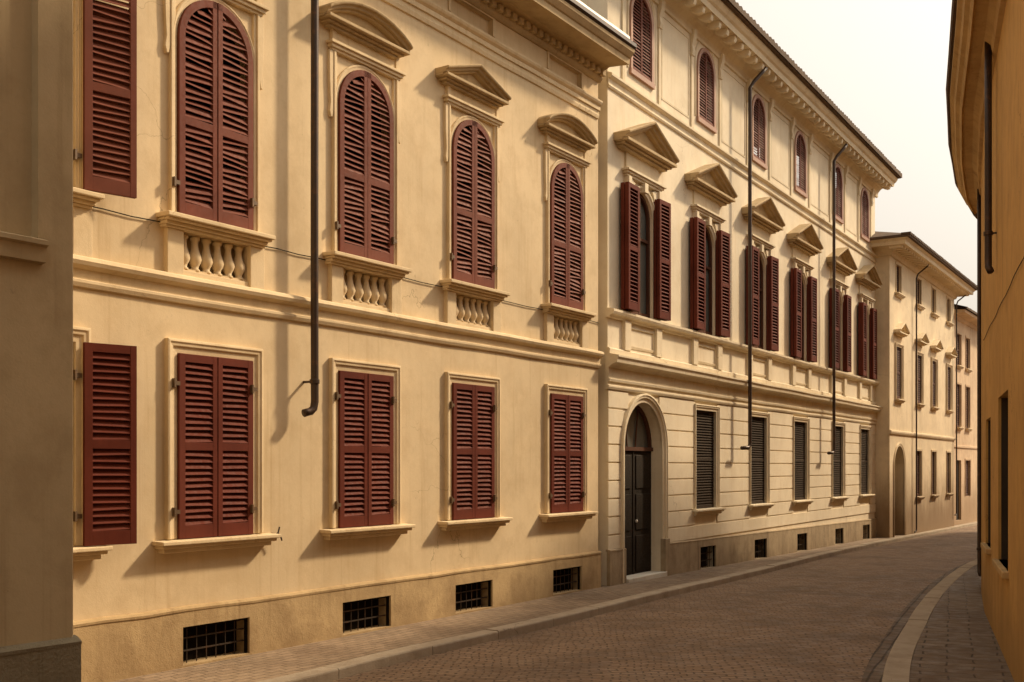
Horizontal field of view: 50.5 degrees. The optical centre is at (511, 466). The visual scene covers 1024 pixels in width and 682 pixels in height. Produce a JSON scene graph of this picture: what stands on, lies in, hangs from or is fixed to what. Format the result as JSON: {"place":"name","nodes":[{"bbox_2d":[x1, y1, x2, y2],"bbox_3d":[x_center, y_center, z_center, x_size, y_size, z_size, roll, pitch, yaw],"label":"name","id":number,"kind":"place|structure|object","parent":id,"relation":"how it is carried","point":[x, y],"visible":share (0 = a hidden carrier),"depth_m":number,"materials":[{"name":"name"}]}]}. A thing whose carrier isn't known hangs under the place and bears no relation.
{"place":"outdoors","nodes":[
{"label":"outdoors","id":0,"kind":"place"},
{"bbox_2d":[112,523,965,681],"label":"pavement","id":1,"kind":"structure","parent":0,"point":[262,666],"depth_m":12.98,"materials":[{"name":"beige stone"}]},
{"bbox_2d":[331,525,976,681],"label":"road","id":2,"kind":"structure","parent":0,"point":[831,619],"depth_m":13.44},
{"bbox_2d":[861,562,967,681],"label":"gutter strip","id":3,"kind":"object","parent":2,"relation":"on","point":[874,670],"visible":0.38,"depth_m":13.08,"materials":[{"name":"grey stone"}]},
{"bbox_2d":[735,0,976,311],"label":"sky","id":4,"kind":"structure","parent":0,"point":[883,63],"materials":[{"name":"white"}]},
{"bbox_2d":[909,565,1013,681],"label":"pavement","id":5,"kind":"structure","parent":0,"point":[957,641],"depth_m":12.18,"materials":[{"name":"grey stone"}]},
{"bbox_3d":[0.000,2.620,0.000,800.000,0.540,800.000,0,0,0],"label":"ground","id":6,"kind":"structure","parent":0,"visible":0},
{"bbox_2d":[0,0,81,681],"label":"house","id":7,"kind":"structure","parent":6,"relation":"on","point":[40,641],"depth_m":4.85,"materials":[{"name":"beige paint"}]},
{"bbox_2d":[73,0,636,681],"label":"townhouse","id":8,"kind":"structure","parent":6,"relation":"on","point":[337,356],"depth_m":12.53,"materials":[{"name":"beige paint"}]},
{"bbox_2d":[73,326,136,560],"bbox_3d":[-4.103,-0.205,9.449,0.240,2.110,1.794,0,0,35],"label":"window","id":9,"kind":"structure","parent":8,"relation":"in","point":[104,375],"depth_m":9.91,"materials":[{"name":"beige paint"}]},
{"bbox_2d":[73,0,136,208],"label":"window","id":10,"kind":"structure","parent":8,"relation":"in","point":[105,34],"depth_m":9.92,"materials":[{"name":"beige paint"}]},
{"bbox_2d":[156,0,275,247],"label":"window","id":11,"kind":"structure","parent":8,"relation":"in","point":[205,139],"depth_m":11.12,"materials":[{"name":"beige paint"}]},
{"bbox_2d":[152,338,280,553],"bbox_3d":[-3.056,-0.205,11.161,0.325,2.110,1.560,0,0,33],"label":"window","id":12,"kind":"structure","parent":8,"relation":"in","point":[213,481],"depth_m":11.09,"materials":[{"name":"beige paint"}]},
{"bbox_2d":[319,0,412,279],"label":"window","id":13,"kind":"structure","parent":8,"relation":"in","point":[361,34],"depth_m":13.05,"materials":[{"name":"beige paint"}]},
{"bbox_2d":[320,358,415,539],"bbox_3d":[-1.775,-0.205,13.107,0.325,2.110,1.560,0,0,33],"label":"window","id":14,"kind":"structure","parent":8,"relation":"in","point":[364,493],"depth_m":13.04,"materials":[{"name":"beige paint"}]},
{"bbox_2d":[435,64,511,301],"bbox_3d":[-0.567,-3.912,14.885,0.383,3.143,1.510,0,0,33],"label":"window","id":15,"kind":"structure","parent":8,"relation":"in","point":[470,89],"depth_m":14.90,"materials":[{"name":"beige paint"}]},
{"bbox_2d":[438,372,512,530],"bbox_3d":[-0.548,-0.205,14.969,0.325,2.110,1.560,0,0,33],"label":"window","id":16,"kind":"structure","parent":8,"relation":"in","point":[471,454],"depth_m":14.89,"materials":[{"name":"beige paint"}]},
{"bbox_2d":[537,112,597,321],"bbox_3d":[0.825,-3.901,16.997,0.383,3.121,1.510,0,0,33],"label":"window","id":17,"kind":"structure","parent":8,"relation":"in","point":[567,137],"depth_m":17.02,"materials":[{"name":"beige paint"}]},
{"bbox_2d":[539,384,597,521],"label":"window","id":18,"kind":"structure","parent":8,"relation":"in","point":[565,473],"depth_m":17.01,"materials":[{"name":"beige paint"}]},
{"bbox_2d":[258,522,976,681],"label":"kerb","id":19,"kind":"structure","parent":6,"relation":"on","point":[345,669],"depth_m":13.85,"materials":[{"name":"stone"}]},
{"bbox_2d":[580,0,901,585],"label":"palazzo","id":20,"kind":"structure","parent":6,"relation":"on","point":[739,282],"depth_m":22.65,"materials":[{"name":"paint"}]},
{"bbox_2d":[627,0,655,89],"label":"window","id":21,"kind":"structure","parent":20,"relation":"in","point":[636,25],"depth_m":19.43,"materials":[{"name":"paint"}]},
{"bbox_2d":[613,121,679,320],"bbox_3d":[2.371,-4.375,19.246,0.407,3.430,2.120,0,0,32],"label":"window","id":22,"kind":"structure","parent":20,"relation":"in","point":[648,152],"depth_m":19.46,"materials":[{"name":"paint"}]},
{"bbox_2d":[694,41,716,133],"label":"window","id":23,"kind":"structure","parent":20,"relation":"in","point":[712,126],"depth_m":21.94,"materials":[{"name":"paint"}]},
{"bbox_2d":[692,403,725,515],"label":"window","id":24,"kind":"structure","parent":20,"relation":"in","point":[704,478],"depth_m":22.10,"materials":[{"name":"paint"}]},
{"bbox_2d":[684,163,737,337],"bbox_3d":[3.986,-4.375,21.857,0.407,3.430,2.120,0,0,32],"label":"window","id":25,"kind":"structure","parent":20,"relation":"in","point":[710,185],"depth_m":22.00,"materials":[{"name":"paint"}]},
{"bbox_2d":[752,89,767,169],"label":"window","id":26,"kind":"structure","parent":20,"relation":"in","point":[763,163],"depth_m":24.76,"materials":[{"name":"paint"}]},
{"bbox_2d":[748,411,774,509],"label":"window","id":27,"kind":"structure","parent":20,"relation":"in","point":[757,469],"depth_m":24.87,"materials":[{"name":"paint"}]},
{"bbox_2d":[741,197,784,351],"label":"window","id":28,"kind":"structure","parent":20,"relation":"in","point":[766,218],"depth_m":24.95,"materials":[{"name":"paint"}]},
{"bbox_2d":[793,126,807,198],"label":"window","id":29,"kind":"structure","parent":20,"relation":"in","point":[804,192],"depth_m":27.35,"materials":[{"name":"paint"}]},
{"bbox_2d":[791,416,814,505],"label":"window","id":30,"kind":"structure","parent":20,"relation":"in","point":[801,485],"depth_m":27.59,"materials":[{"name":"paint"}]},
{"bbox_2d":[786,223,822,362],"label":"window","id":31,"kind":"structure","parent":20,"relation":"in","point":[804,240],"depth_m":27.31,"materials":[{"name":"paint"}]},
{"bbox_2d":[830,422,849,501],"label":"window","id":32,"kind":"structure","parent":20,"relation":"in","point":[836,457],"depth_m":30.60,"materials":[{"name":"paint"}]},
{"bbox_2d":[836,164,843,223],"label":"window","id":33,"kind":"structure","parent":20,"relation":"in","point":[839,169],"depth_m":30.54,"materials":[{"name":"paint"}]},
{"bbox_2d":[826,247,857,371],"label":"window","id":34,"kind":"structure","parent":20,"relation":"in","point":[845,263],"depth_m":30.59,"materials":[{"name":"paint"}]},
{"bbox_2d":[860,184,869,242],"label":"window","id":35,"kind":"structure","parent":20,"relation":"in","point":[866,192],"depth_m":32.90,"materials":[{"name":"paint"}]},
{"bbox_2d":[859,425,874,498],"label":"window","id":36,"kind":"structure","parent":20,"relation":"in","point":[864,449],"depth_m":33.15,"materials":[{"name":"paint"}]},
{"bbox_2d":[855,264,882,379],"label":"window","id":37,"kind":"structure","parent":20,"relation":"in","point":[868,278],"depth_m":32.76,"materials":[{"name":"paint"}]},
{"bbox_2d":[870,231,976,537],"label":"corner house","id":38,"kind":"structure","parent":6,"relation":"on","point":[924,286],"depth_m":36.46,"materials":[{"name":"beige paint"}]},
{"bbox_2d":[893,443,905,536],"bbox_3d":[12.439,0.775,34.837,0.070,3.050,1.600,0,0,32],"label":"doorway","id":39,"kind":"structure","parent":38,"relation":"in","point":[899,444],"depth_m":35.22,"materials":[{"name":"beige paint"}]},
{"bbox_2d":[895,261,905,298],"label":"window","id":40,"kind":"structure","parent":38,"relation":"in","point":[897,293],"depth_m":34.76,"materials":[{"name":"beige paint"}]},
{"bbox_2d":[894,323,909,402],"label":"window","id":41,"kind":"structure","parent":38,"relation":"in","point":[901,330],"depth_m":34.88,"materials":[{"name":"beige paint"}]},
{"bbox_2d":[916,275,925,310],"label":"window","id":42,"kind":"structure","parent":38,"relation":"in","point":[919,306],"depth_m":37.54,"materials":[{"name":"beige paint"}]},
{"bbox_2d":[917,449,925,499],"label":"window","id":43,"kind":"structure","parent":38,"relation":"in","point":[921,496],"depth_m":37.61,"materials":[{"name":"beige paint"}]},
{"bbox_2d":[915,332,929,407],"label":"window","id":44,"kind":"structure","parent":38,"relation":"in","point":[922,339],"depth_m":37.50,"materials":[{"name":"beige paint"}]},
{"bbox_2d":[931,285,939,318],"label":"window","id":45,"kind":"structure","parent":38,"relation":"in","point":[934,314],"depth_m":39.60,"materials":[{"name":"beige paint"}]},
{"bbox_2d":[931,450,939,497],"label":"window","id":46,"kind":"structure","parent":38,"relation":"in","point":[936,495],"depth_m":39.62,"materials":[{"name":"beige paint"}]},
{"bbox_2d":[930,340,943,410],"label":"window","id":47,"kind":"structure","parent":38,"relation":"in","point":[936,346],"depth_m":39.46,"materials":[{"name":"beige paint"}]},
{"bbox_2d":[946,296,954,326],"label":"window","id":48,"kind":"structure","parent":38,"relation":"in","point":[949,323],"depth_m":41.82,"materials":[{"name":"beige paint"}]},
{"bbox_2d":[946,451,954,495],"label":"window","id":49,"kind":"structure","parent":38,"relation":"in","point":[947,454],"depth_m":41.95,"materials":[{"name":"beige paint"}]},
{"bbox_2d":[945,347,957,413],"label":"window","id":50,"kind":"structure","parent":38,"relation":"in","point":[951,352],"depth_m":41.84,"materials":[{"name":"beige paint"}]},
{"bbox_2d":[882,559,976,681],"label":"kerb","id":51,"kind":"structure","parent":6,"relation":"on","point":[898,664],"depth_m":12.95,"materials":[{"name":"stone"}]},
{"bbox_2d":[954,304,976,524],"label":"house","id":52,"kind":"structure","parent":6,"relation":"on","point":[967,415],"depth_m":45.31,"materials":[{"name":"paint"}]},
{"bbox_2d":[956,460,958,519],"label":"door","id":53,"kind":"structure","parent":52,"relation":"in","point":[957,516],"depth_m":44.56,"materials":[{"name":"brown wood"}]},
{"bbox_2d":[957,382,963,429],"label":"window","id":54,"kind":"structure","parent":52,"relation":"in","point":[958,428],"depth_m":44.63,"materials":[{"name":"paint"}]},
{"bbox_2d":[957,331,964,368],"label":"window","id":55,"kind":"structure","parent":52,"relation":"in","point":[960,366],"depth_m":44.61,"materials":[{"name":"paint"}]},
{"bbox_2d":[965,458,970,495],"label":"window","id":56,"kind":"structure","parent":52,"relation":"in","point":[966,459],"depth_m":46.09,"materials":[{"name":"paint"}]},
{"bbox_2d":[965,335,972,372],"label":"window","id":57,"kind":"structure","parent":52,"relation":"in","point":[967,369],"depth_m":46.08,"materials":[{"name":"paint"}]},
{"bbox_2d":[965,384,972,430],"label":"window","id":58,"kind":"structure","parent":52,"relation":"in","point":[966,386],"depth_m":46.09,"materials":[{"name":"paint"}]},
{"bbox_2d":[946,0,1023,681],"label":"curved house","id":59,"kind":"structure","parent":6,"relation":"on","point":[985,94],"depth_m":12.22,"materials":[{"name":"paint"}]},
{"bbox_2d":[981,420,990,554],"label":"window","id":60,"kind":"structure","parent":59,"relation":"in","point":[984,546],"depth_m":14.57,"materials":[{"name":"paint"}]},
{"bbox_2d":[992,398,1008,578],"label":"window","id":61,"kind":"structure","parent":59,"relation":"in","point":[997,564],"depth_m":12.21,"materials":[{"name":"paint"}]}
]}

